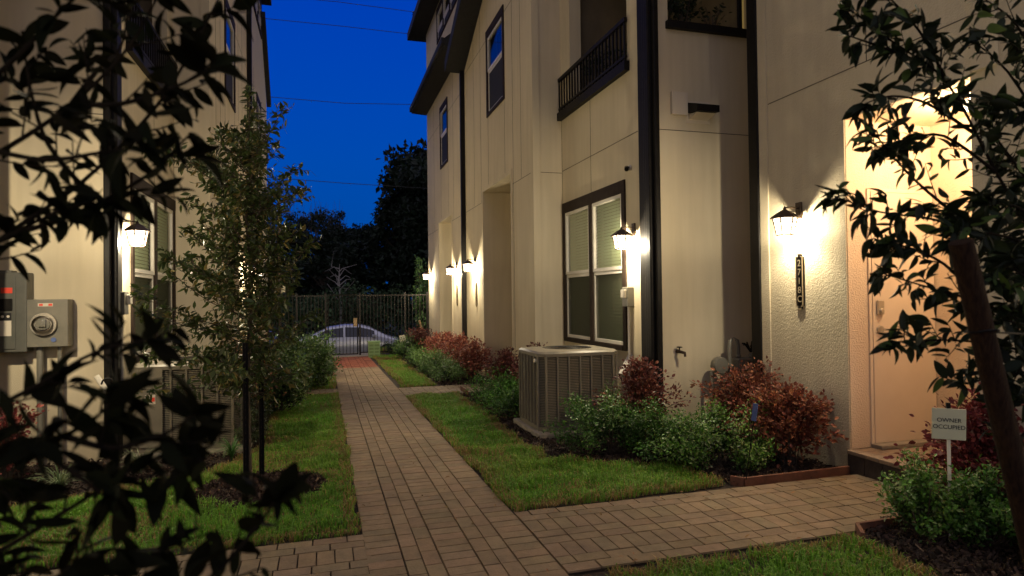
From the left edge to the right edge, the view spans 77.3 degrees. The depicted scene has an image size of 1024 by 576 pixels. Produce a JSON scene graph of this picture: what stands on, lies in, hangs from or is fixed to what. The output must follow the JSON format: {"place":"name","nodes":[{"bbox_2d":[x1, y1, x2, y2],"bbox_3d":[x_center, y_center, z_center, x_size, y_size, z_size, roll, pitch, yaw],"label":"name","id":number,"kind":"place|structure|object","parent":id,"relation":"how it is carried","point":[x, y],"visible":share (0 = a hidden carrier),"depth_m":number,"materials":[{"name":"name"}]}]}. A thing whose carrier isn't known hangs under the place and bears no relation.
{"place":"outdoors","nodes":[
{"label":"outdoors","id":0,"kind":"place"},
{"bbox_2d":[0,392,362,572],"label":"lawn grass","id":1,"kind":"structure","parent":0,"point":[313,438],"depth_m":4.57,"materials":[{"name":"green plant"}]},
{"bbox_2d":[242,343,248,477],"bbox_3d":[-2.046,1.034,4.917,0.040,1.220,0.025,0,-1,-31],"label":"tree stake","id":2,"kind":"object","parent":1,"relation":"on","point":[245,393],"visible":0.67,"depth_m":4.92,"materials":[{"name":"brown wood"}]},
{"bbox_2d":[193,468,327,508],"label":"mulch","id":3,"kind":"object","parent":1,"relation":"on","point":[223,493],"visible":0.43,"depth_m":5.01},
{"bbox_2d":[129,84,324,479],"bbox_3d":[-2.357,-0.004,5.143,1.668,3.211,1.516,-1,-1,37],"label":"young tree","id":4,"kind":"object","parent":3,"relation":"on","point":[258,312],"visible":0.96,"depth_m":5.13,"materials":[{"name":"green plant"}]},
{"bbox_2d":[258,353,264,474],"bbox_3d":[-2.135,1.077,5.452,0.040,1.150,0.025,0,-1,-31],"label":"tree stake","id":5,"kind":"object","parent":1,"relation":"on","point":[261,435],"visible":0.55,"depth_m":5.45,"materials":[{"name":"brown wood"}]},
{"bbox_2d":[240,335,321,417],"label":"leafy shrub","id":6,"kind":"object","parent":1,"relation":"on","point":[293,395],"visible":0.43,"depth_m":8.47,"materials":[{"name":"green plant"}]},
{"bbox_2d":[309,376,336,389],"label":"lawn grass","id":7,"kind":"structure","parent":0,"point":[331,384],"depth_m":11.47,"materials":[{"name":"green plant"}]},
{"bbox_2d":[262,0,426,298],"label":"sky","id":8,"kind":"structure","parent":0,"point":[341,142],"materials":[{"name":"blue"}]},
{"bbox_2d":[298,324,397,352],"bbox_3d":[-6.592,2.200,26.496,4.655,1.464,2.020,0,-1,-16],"label":"parked car","id":9,"kind":"object","parent":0,"point":[350,336],"visible":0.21,"depth_m":25.73,"materials":[{"name":"grey paint"}]},
{"bbox_2d":[333,356,377,368],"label":"red brick walk","id":10,"kind":"structure","parent":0,"point":[362,361],"depth_m":16.48,"materials":[{"name":"red brick"}]},
{"bbox_2d":[299,313,428,343],"bbox_3d":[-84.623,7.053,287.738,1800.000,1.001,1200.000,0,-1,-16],"label":"ground","id":11,"kind":"structure","parent":0,"point":[383,331],"depth_m":51.01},
{"bbox_2d":[0,0,271,465],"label":"townhouse row","id":12,"kind":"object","parent":11,"relation":"on","point":[99,273],"visible":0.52,"depth_m":6.23,"materials":[{"name":"paint"}]},
{"bbox_2d":[0,270,32,352],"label":"breaker box","id":13,"kind":"object","parent":12,"relation":"attached to","point":[16,290],"visible":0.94,"depth_m":5.84,"materials":[{"name":"grey metal"}]},
{"bbox_2d":[27,299,72,449],"bbox_3d":[-4.306,0.866,5.932,0.345,1.520,0.239,0,-1,-16],"label":"electric meter","id":14,"kind":"object","parent":12,"relation":"attached to","point":[49,322],"visible":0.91,"depth_m":5.93,"materials":[{"name":"silver metal"}]},
{"bbox_2d":[120,292,132,379],"bbox_3d":[-3.909,0.713,6.448,0.129,1.351,0.140,0,-1,-16],"label":"disconnect box","id":15,"kind":"object","parent":12,"relation":"attached to","point":[126,300],"visible":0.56,"depth_m":6.44,"materials":[{"name":"silver metal"}]},
{"bbox_2d":[122,220,150,246],"bbox_3d":[-3.867,-0.583,6.580,0.225,0.306,0.289,-1,-1,44],"label":"wall lantern","id":16,"kind":"object","parent":12,"relation":"attached to","point":[137,226],"depth_m":6.56,"materials":[{"name":"white glass"}]},
{"bbox_2d":[130,172,175,361],"bbox_3d":[-4.478,-0.200,7.897,0.190,2.070,2.090,0,-1,-16],"label":"window","id":17,"kind":"structure","parent":12,"relation":"in","point":[149,274],"depth_m":7.86,"materials":[{"name":"white plastic"}]},
{"bbox_2d":[224,0,235,112],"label":"window","id":18,"kind":"structure","parent":12,"relation":"in","point":[229,25],"depth_m":11.35,"materials":[{"name":"blue glass"}]},
{"bbox_2d":[253,0,261,38],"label":"window","id":19,"kind":"structure","parent":12,"relation":"in","point":[257,7],"depth_m":16.58,"materials":[{"name":"white plastic"}]},
{"bbox_2d":[268,221,307,329],"bbox_3d":[-13.963,-0.521,37.129,4.959,7.432,4.438,0,-1,-16],"label":"background tree","id":20,"kind":"object","parent":11,"relation":"on","point":[288,253],"visible":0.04,"depth_m":36.47,"materials":[{"name":"green plant"}]},
{"bbox_2d":[271,206,321,294],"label":"background tree","id":21,"kind":"object","parent":11,"relation":"on","point":[290,216],"visible":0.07,"depth_m":43.71,"materials":[{"name":"green plant"}]},
{"bbox_2d":[267,292,326,345],"bbox_3d":[-6.184,1.108,18.439,1.622,1.950,0.052,0,-1,-16],"label":"iron fence","id":22,"kind":"object","parent":11,"relation":"on","point":[307,296],"visible":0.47,"depth_m":18.50,"materials":[{"name":"black metal"}]},
{"bbox_2d":[284,195,344,286],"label":"background tree","id":23,"kind":"object","parent":11,"relation":"on","point":[307,223],"visible":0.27,"depth_m":41.65,"materials":[{"name":"green plant"}]},
{"bbox_2d":[286,231,368,332],"bbox_3d":[-10.313,-0.047,36.090,4.677,6.368,3.975,0,-1,-16],"label":"background tree","id":24,"kind":"object","parent":11,"relation":"on","point":[344,255],"visible":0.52,"depth_m":35.57,"materials":[{"name":"green plant"}]},
{"bbox_2d":[310,201,350,277],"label":"background tree","id":25,"kind":"object","parent":11,"relation":"on","point":[342,213],"visible":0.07,"depth_m":45.41,"materials":[{"name":"green plant"}]},
{"bbox_2d":[326,252,356,323],"bbox_3d":[-8.944,0.582,33.538,1.670,4.995,1.207,0,-1,-16],"label":"bare sapling","id":26,"kind":"object","parent":11,"relation":"on","point":[338,281],"visible":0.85,"depth_m":33.48,"materials":[{"name":"beige plant"}]},
{"bbox_2d":[317,225,380,297],"bbox_3d":[-9.845,-0.406,39.017,4.187,7.153,3.588,0,-1,-16],"label":"background tree","id":27,"kind":"object","parent":11,"relation":"on","point":[353,236],"visible":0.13,"depth_m":38.52,"materials":[{"name":"green plant"}]},
{"bbox_2d":[330,352,367,357],"bbox_3d":[-4.913,2.106,19.055,1.500,0.240,1.400,0,-1,-16],"label":"gate threshold","id":28,"kind":"object","parent":11,"relation":"on","point":[357,355],"visible":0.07,"depth_m":18.80,"materials":[{"name":"concrete"}]},
{"bbox_2d":[327,294,357,354],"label":"iron gate","id":29,"kind":"structure","parent":28,"relation":"on","point":[355,322],"depth_m":18.81,"materials":[{"name":"black metal"}]},
{"bbox_2d":[270,277,428,338],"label":"undergrowth","id":30,"kind":"object","parent":11,"relation":"on","point":[366,311],"visible":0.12,"depth_m":33.36,"materials":[{"name":"green plant"}]},
{"bbox_2d":[327,296,382,330],"bbox_3d":[-8.707,1.770,35.449,3.022,2.662,0.072,0,-1,-16],"label":"wooden fence","id":31,"kind":"object","parent":11,"relation":"on","point":[361,312],"visible":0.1,"depth_m":35.53,"materials":[{"name":"brown wood"}]},
{"bbox_2d":[346,223,389,294],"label":"background tree","id":32,"kind":"object","parent":11,"relation":"on","point":[359,227],"visible":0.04,"depth_m":43.22,"materials":[{"name":"green plant"}]},
{"bbox_2d":[358,197,428,340],"bbox_3d":[-6.103,-0.993,37.029,4.492,8.179,4.357,-1,-1,32],"label":"background tree","id":33,"kind":"object","parent":11,"relation":"on","point":[374,236],"visible":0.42,"depth_m":36.14,"materials":[{"name":"green plant"}]},
{"bbox_2d":[359,292,427,354],"bbox_3d":[-3.541,1.087,19.216,2.052,1.950,0.052,0,-1,-16],"label":"iron fence","id":34,"kind":"object","parent":11,"relation":"on","point":[401,295],"visible":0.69,"depth_m":19.19,"materials":[{"name":"black metal"}]},
{"bbox_2d":[372,138,428,288],"bbox_3d":[-2.578,-2.941,38.060,11.320,12.013,10.443,-1,-1,2],"label":"background tree","id":35,"kind":"object","parent":11,"relation":"on","point":[406,170],"visible":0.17,"depth_m":35.38,"materials":[{"name":"green plant"}]},
{"bbox_2d":[407,0,1023,508],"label":"townhouse row","id":36,"kind":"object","parent":11,"relation":"on","point":[537,142],"visible":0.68,"depth_m":7.15,"materials":[{"name":"paint"}]},
{"bbox_2d":[439,97,447,169],"bbox_3d":[-1.771,-4.020,16.730,0.072,1.650,1.080,0,-1,-16],"label":"window","id":37,"kind":"structure","parent":36,"relation":"in","point":[443,136],"depth_m":16.76,"materials":[{"name":"white glass"}]},
{"bbox_2d":[436,0,456,44],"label":"window","id":38,"kind":"structure","parent":36,"relation":"in","point":[444,10],"depth_m":16.68,"materials":[{"name":"white plastic"}]},
{"bbox_2d":[485,4,504,117],"bbox_3d":[-0.228,-4.109,11.765,0.230,1.650,1.240,0,-1,-16],"label":"window","id":39,"kind":"structure","parent":36,"relation":"in","point":[495,73],"depth_m":11.78,"materials":[{"name":"white plastic"}]},
{"bbox_2d":[562,179,627,350],"bbox_3d":[1.148,-0.257,8.719,0.190,2.070,2.090,0,-1,-16],"label":"window","id":40,"kind":"structure","parent":36,"relation":"in","point":[594,313],"depth_m":8.62,"materials":[{"name":"white plastic"}]},
{"bbox_2d":[611,223,635,249],"bbox_3d":[1.292,-0.604,7.451,0.289,0.306,0.225,-1,-1,14],"label":"wall lantern","id":41,"kind":"object","parent":36,"relation":"attached to","point":[621,232],"depth_m":7.43,"materials":[{"name":"brown metal"}]},
{"bbox_2d":[621,287,633,400],"bbox_3d":[1.361,0.664,7.561,0.129,1.351,0.140,0,-1,-16],"label":"disconnect box","id":42,"kind":"object","parent":36,"relation":"attached to","point":[627,295],"visible":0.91,"depth_m":7.52,"materials":[{"name":"silver metal"}]},
{"bbox_2d":[667,0,682,19],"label":"potted plant","id":43,"kind":"object","parent":36,"relation":"on","point":[672,5],"visible":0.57,"depth_m":7.32,"materials":[{"name":"green plant"}]},
{"bbox_2d":[673,0,699,20],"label":"potted plant","id":44,"kind":"object","parent":36,"relation":"on","point":[688,10],"visible":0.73,"depth_m":7.53,"materials":[{"name":"green plant"}]},
{"bbox_2d":[670,91,719,124],"bbox_3d":[2.016,-2.002,7.034,0.490,0.330,0.210,0,-1,-16],"label":"vent hood","id":45,"kind":"object","parent":36,"relation":"attached to","point":[695,112],"visible":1,"depth_m":7.06,"materials":[{"name":"beige metal"}]},
{"bbox_2d":[697,1,731,25],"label":"potted plant","id":46,"kind":"object","parent":36,"relation":"on","point":[714,11],"visible":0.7,"depth_m":7.63,"materials":[{"name":"green plant"}]},
{"bbox_2d":[770,202,801,235],"bbox_3d":[2.499,-0.631,5.826,0.289,0.306,0.225,-1,-1,14],"label":"wall lantern","id":47,"kind":"object","parent":36,"relation":"attached to","point":[784,214],"depth_m":5.81,"materials":[{"name":"brown metal"}]},
{"bbox_2d":[795,254,804,308],"bbox_3d":[2.639,-0.060,5.865,0.024,0.508,0.088,0,-1,-16],"label":"number plaque","id":48,"kind":"object","parent":36,"relation":"attached to","point":[799,279],"visible":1,"depth_m":5.86,"materials":[{"name":"brown metal"}]},
{"bbox_2d":[866,189,945,449],"bbox_3d":[3.356,0.245,5.445,0.710,2.180,0.120,0,-1,-16],"label":"door","id":49,"kind":"structure","parent":36,"relation":"in","point":[899,390],"depth_m":5.45,"materials":[{"name":"paint"}]},
{"bbox_2d":[931,402,965,542],"bbox_3d":[2.599,1.127,3.800,0.181,0.889,0.022,-1,-1,18],"label":"yard sign","id":50,"kind":"object","parent":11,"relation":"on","point":[948,423],"visible":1,"depth_m":3.80,"materials":[{"name":"beige plastic"}]},
{"bbox_2d":[376,358,437,387],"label":"lawn grass","id":51,"kind":"structure","parent":0,"point":[399,371],"depth_m":13.27,"materials":[{"name":"green plant"}]},
{"bbox_2d":[49,410,910,575],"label":"fallen leaves","id":52,"kind":"object","parent":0,"point":[555,510],"visible":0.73,"depth_m":4.47,"materials":[{"name":"brown plant"}]},
{"bbox_2d":[0,352,1023,575],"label":"bed soil","id":53,"kind":"structure","parent":0,"point":[725,486],"depth_m":3.82,"materials":[{"name":"brown soil"}]},
{"bbox_2d":[0,402,48,479],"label":"red shrub","id":54,"kind":"object","parent":53,"relation":"on","point":[5,472],"visible":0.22,"depth_m":5.36,"materials":[{"name":"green plant"}]},
{"bbox_2d":[31,461,89,485],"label":"grass tuft","id":55,"kind":"object","parent":53,"relation":"on","point":[60,478],"visible":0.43,"depth_m":5.01,"materials":[{"name":"green plant"}]},
{"bbox_2d":[9,400,270,504],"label":"mulch","id":56,"kind":"object","parent":53,"relation":"on","point":[210,460],"visible":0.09,"depth_m":5.73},
{"bbox_2d":[122,354,258,459],"bbox_3d":[-3.321,1.241,6.768,1.130,1.028,1.100,0,-1,-16],"label":"air conditioner","id":57,"kind":"object","parent":56,"relation":"on","point":[163,418],"visible":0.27,"depth_m":6.32,"materials":[{"name":"metal"}]},
{"bbox_2d":[227,386,273,445],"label":"boxwood shrub","id":58,"kind":"object","parent":56,"relation":"on","point":[255,432],"visible":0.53,"depth_m":6.59,"materials":[{"name":"green plant"}]},
{"bbox_2d":[0,0,313,575],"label":"garden tree","id":59,"kind":"object","parent":53,"relation":"on","point":[188,452],"visible":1,"depth_m":0.90,"materials":[{"name":"green plant"}]},
{"bbox_2d":[8,534,381,575],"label":"side walk","id":60,"kind":"structure","parent":53,"relation":"on","point":[305,551],"depth_m":3.62,"materials":[{"name":"beige brick"}]},
{"bbox_2d":[206,434,241,460],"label":"grass tuft","id":61,"kind":"object","parent":53,"relation":"on","point":[231,449],"visible":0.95,"depth_m":6.08,"materials":[{"name":"green plant"}]},
{"bbox_2d":[234,331,289,422],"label":"leafy shrub","id":62,"kind":"object","parent":53,"relation":"on","point":[256,402],"visible":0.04,"depth_m":7.96,"materials":[{"name":"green plant"}]},
{"bbox_2d":[270,328,344,386],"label":"leafy shrub","id":63,"kind":"object","parent":53,"relation":"on","point":[324,369],"visible":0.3,"depth_m":11.24,"materials":[{"name":"green plant"}]},
{"bbox_2d":[270,323,344,372],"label":"leafy shrub","id":64,"kind":"object","parent":53,"relation":"on","point":[324,340],"visible":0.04,"depth_m":13.77,"materials":[{"name":"green plant"}]},
{"bbox_2d":[391,332,423,357],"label":"boxwood shrub","id":65,"kind":"object","parent":53,"relation":"on","point":[404,347],"visible":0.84,"depth_m":17.41,"materials":[{"name":"green plant"}]},
{"bbox_2d":[411,254,428,331],"bbox_3d":[-2.894,0.450,20.404,0.679,3.176,1.167,0,-1,-16],"label":"tree","id":66,"kind":"object","parent":53,"relation":"on","point":[419,290],"visible":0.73,"depth_m":20.22,"materials":[{"name":"green plant"}]},
{"bbox_2d":[406,325,434,352],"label":"red shrub","id":67,"kind":"object","parent":53,"relation":"on","point":[421,334],"visible":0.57,"depth_m":17.85,"materials":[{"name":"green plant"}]},
{"bbox_2d":[410,347,439,370],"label":"boxwood shrub","id":68,"kind":"object","parent":53,"relation":"on","point":[418,360],"visible":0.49,"depth_m":14.01,"materials":[{"name":"green plant"}]},
{"bbox_2d":[418,331,441,355],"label":"red shrub","id":69,"kind":"object","parent":53,"relation":"on","point":[430,341],"visible":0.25,"depth_m":15.66,"materials":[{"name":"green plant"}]},
{"bbox_2d":[415,344,451,375],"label":"boxwood shrub","id":70,"kind":"object","parent":53,"relation":"on","point":[426,367],"visible":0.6,"depth_m":13.09,"materials":[{"name":"green plant"}]},
{"bbox_2d":[423,330,457,358],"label":"red shrub","id":71,"kind":"object","parent":53,"relation":"on","point":[441,340],"visible":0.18,"depth_m":14.36,"materials":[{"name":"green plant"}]},
{"bbox_2d":[398,383,488,395],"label":"side walk","id":72,"kind":"structure","parent":53,"relation":"on","point":[410,391],"depth_m":10.94,"materials":[{"name":"grey concrete"}]},
{"bbox_2d":[404,358,489,385],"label":"mulch","id":73,"kind":"object","parent":53,"relation":"on","point":[453,382],"visible":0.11,"depth_m":12.07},
{"bbox_2d":[428,349,469,381],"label":"boxwood shrub","id":74,"kind":"object","parent":73,"relation":"on","point":[449,370],"visible":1,"depth_m":11.92,"materials":[{"name":"green plant"}]},
{"bbox_2d":[334,357,571,575],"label":"walk bedding","id":75,"kind":"object","parent":53,"relation":"on","point":[356,511],"visible":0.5,"depth_m":4.70,"materials":[{"name":"brown soil"}]},
{"bbox_2d":[335,367,568,575],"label":"brick walk","id":76,"kind":"structure","parent":75,"relation":"on","point":[420,434],"depth_m":4.63,"materials":[{"name":"beige brick"}]},
{"bbox_2d":[438,331,472,369],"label":"red shrub","id":77,"kind":"object","parent":53,"relation":"on","point":[452,341],"visible":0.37,"depth_m":13.26,"materials":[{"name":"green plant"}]},
{"bbox_2d":[447,335,496,380],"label":"red shrub","id":78,"kind":"object","parent":53,"relation":"on","point":[473,352],"visible":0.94,"depth_m":12.07,"materials":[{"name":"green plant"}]},
{"bbox_2d":[477,347,518,384],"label":"red shrub","id":79,"kind":"object","parent":53,"relation":"on","point":[501,360],"visible":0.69,"depth_m":10.01,"materials":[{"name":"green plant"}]},
{"bbox_2d":[592,355,695,443],"bbox_3d":[1.260,1.149,6.440,1.020,0.953,0.780,0,-1,-16],"label":"red shrub","id":80,"kind":"object","parent":53,"relation":"on","point":[645,383],"visible":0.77,"depth_m":6.39,"materials":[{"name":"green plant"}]},
{"bbox_2d":[460,392,837,484],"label":"mulch","id":81,"kind":"object","parent":53,"relation":"on","point":[628,457],"visible":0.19,"depth_m":5.92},
{"bbox_2d":[458,361,518,406],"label":"boxwood shrub","id":82,"kind":"object","parent":81,"relation":"on","point":[490,387],"visible":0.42,"depth_m":9.02,"materials":[{"name":"green plant"}]},
{"bbox_2d":[475,373,519,417],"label":"boxwood shrub","id":83,"kind":"object","parent":81,"relation":"on","point":[505,400],"visible":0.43,"depth_m":8.06,"materials":[{"name":"green plant"}]},
{"bbox_2d":[513,345,617,440],"bbox_3d":[0.663,1.181,7.378,1.080,1.028,0.980,0,-1,-16],"label":"air conditioner","id":84,"kind":"object","parent":81,"relation":"on","point":[547,374],"visible":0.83,"depth_m":7.02,"materials":[{"name":"metal"}]},
{"bbox_2d":[542,379,668,454],"bbox_3d":[0.914,1.259,6.078,1.272,0.691,0.870,0,-1,-16],"label":"boxwood shrub","id":85,"kind":"object","parent":81,"relation":"on","point":[589,426],"visible":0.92,"depth_m":5.99,"materials":[{"name":"green plant"}]},
{"bbox_2d":[618,396,731,462],"bbox_3d":[1.527,1.269,5.770,1.050,0.628,0.860,0,-1,-16],"label":"boxwood shrub","id":86,"kind":"object","parent":81,"relation":"on","point":[658,425],"visible":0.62,"depth_m":5.69,"materials":[{"name":"green plant"}]},
{"bbox_2d":[710,337,751,428],"bbox_3d":[2.443,1.053,6.999,0.598,1.030,0.196,0,-1,-16],"label":"gas meter","id":87,"kind":"object","parent":81,"relation":"on","point":[718,363],"visible":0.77,"depth_m":6.95,"materials":[{"name":"black metal"}]},
{"bbox_2d":[571,533,851,574],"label":"side walk bedding","id":88,"kind":"object","parent":53,"relation":"on","point":[635,564],"depth_m":3.60,"materials":[{"name":"brown stone"}]},
{"bbox_2d":[646,391,779,471],"bbox_3d":[1.746,1.223,5.528,1.172,0.706,0.828,-1,-1,8],"label":"boxwood shrub","id":89,"kind":"object","parent":53,"relation":"on","point":[693,456],"visible":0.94,"depth_m":5.39,"materials":[{"name":"green plant"}]},
{"bbox_2d":[514,474,924,573],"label":"side walk","id":90,"kind":"structure","parent":53,"relation":"on","point":[571,540],"depth_m":4.17,"materials":[{"name":"beige brick"}]},
{"bbox_2d":[688,355,783,437],"bbox_3d":[2.320,1.118,6.241,0.958,0.936,1.053,-1,-1,35],"label":"red shrub","id":91,"kind":"object","parent":53,"relation":"on","point":[739,387],"visible":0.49,"depth_m":6.14,"materials":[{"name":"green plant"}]},
{"bbox_2d":[717,376,848,468],"bbox_3d":[2.367,1.163,5.449,1.014,0.796,0.893,0,-1,-36],"label":"red shrub","id":92,"kind":"object","parent":53,"relation":"on","point":[790,411],"visible":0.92,"depth_m":5.43,"materials":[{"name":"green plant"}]},
{"bbox_2d":[730,466,849,486],"bbox_3d":[2.247,1.507,5.143,1.089,0.075,0.103,0,-1,-16],"label":"garden edging","id":93,"kind":"object","parent":53,"relation":"on","point":[794,476],"visible":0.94,"depth_m":5.08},
{"bbox_2d":[812,0,1023,458],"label":"garden tree","id":94,"kind":"object","parent":53,"relation":"on","point":[1003,265],"visible":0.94,"depth_m":1.84,"materials":[{"name":"green plant"}]},
{"bbox_2d":[855,509,1023,575],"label":"mulch","id":95,"kind":"object","parent":53,"relation":"on","point":[967,553],"visible":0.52,"depth_m":3.59,"materials":[{"name":"brown wood"}]},
{"bbox_2d":[855,515,906,542],"bbox_3d":[2.266,1.491,3.986,0.523,0.075,0.128,0,-1,-34],"label":"garden edging","id":96,"kind":"object","parent":95,"relation":"on","point":[861,526],"visible":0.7,"depth_m":3.99,"materials":[{"name":"brown wood"}]},
{"bbox_2d":[874,447,980,543],"bbox_3d":[2.482,1.244,3.835,0.530,0.570,0.535,0,-1,-16],"label":"boxwood shrub","id":97,"kind":"object","parent":95,"relation":"on","point":[913,501],"visible":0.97,"depth_m":3.77,"materials":[{"name":"green plant"}]},
{"bbox_2d":[932,454,1018,550],"bbox_3d":[2.754,1.235,3.738,0.526,0.579,0.546,0,-1,-16],"label":"boxwood shrub","id":98,"kind":"object","parent":95,"relation":"on","point":[983,501],"visible":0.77,"depth_m":3.65,"materials":[{"name":"green plant"}]},
{"bbox_2d":[993,496,1017,541],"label":"boxwood shrub","id":99,"kind":"object","parent":95,"relation":"on","point":[1008,515],"visible":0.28,"depth_m":3.44,"materials":[{"name":"green plant"}]},
{"bbox_2d":[883,381,1023,510],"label":"red shrub","id":100,"kind":"object","parent":53,"relation":"on","point":[969,449],"visible":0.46,"depth_m":4.07,"materials":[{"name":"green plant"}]},
{"bbox_2d":[948,238,1023,565],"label":"wooden stake","id":101,"kind":"object","parent":53,"relation":"on","point":[982,331],"visible":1,"depth_m":1.55,"materials":[{"name":"brown wood"}]},
{"bbox_2d":[969,427,1023,497],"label":"red shrub","id":102,"kind":"object","parent":53,"relation":"on","point":[984,459],"visible":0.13,"depth_m":3.79,"materials":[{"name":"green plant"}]},
{"bbox_2d":[405,391,724,511],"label":"lawn grass","id":103,"kind":"structure","parent":0,"point":[469,424],"depth_m":5.42,"materials":[{"name":"green plant"}]},
{"bbox_2d":[601,530,941,575],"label":"lawn grass","id":104,"kind":"structure","parent":0,"point":[783,557],"depth_m":3.45,"materials":[{"name":"green plant"}]},
{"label":"lawn soil","id":105,"kind":"structure","parent":0,"visible":0},
{"bbox_2d":[372,353,401,359],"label":"lawn grass","id":106,"kind":"structure","parent":105,"relation":"on","point":[387,356],"depth_m":17.81,"materials":[{"name":"green plant"}]},
{"bbox_2d":[367,341,380,357],"bbox_3d":[-3.958,1.759,18.352,0.350,0.475,0.310,0,-1,-16],"label":"utility pedestal","id":107,"kind":"object","parent":106,"relation":"on","point":[373,348],"visible":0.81,"depth_m":18.21,"materials":[{"name":"green"}]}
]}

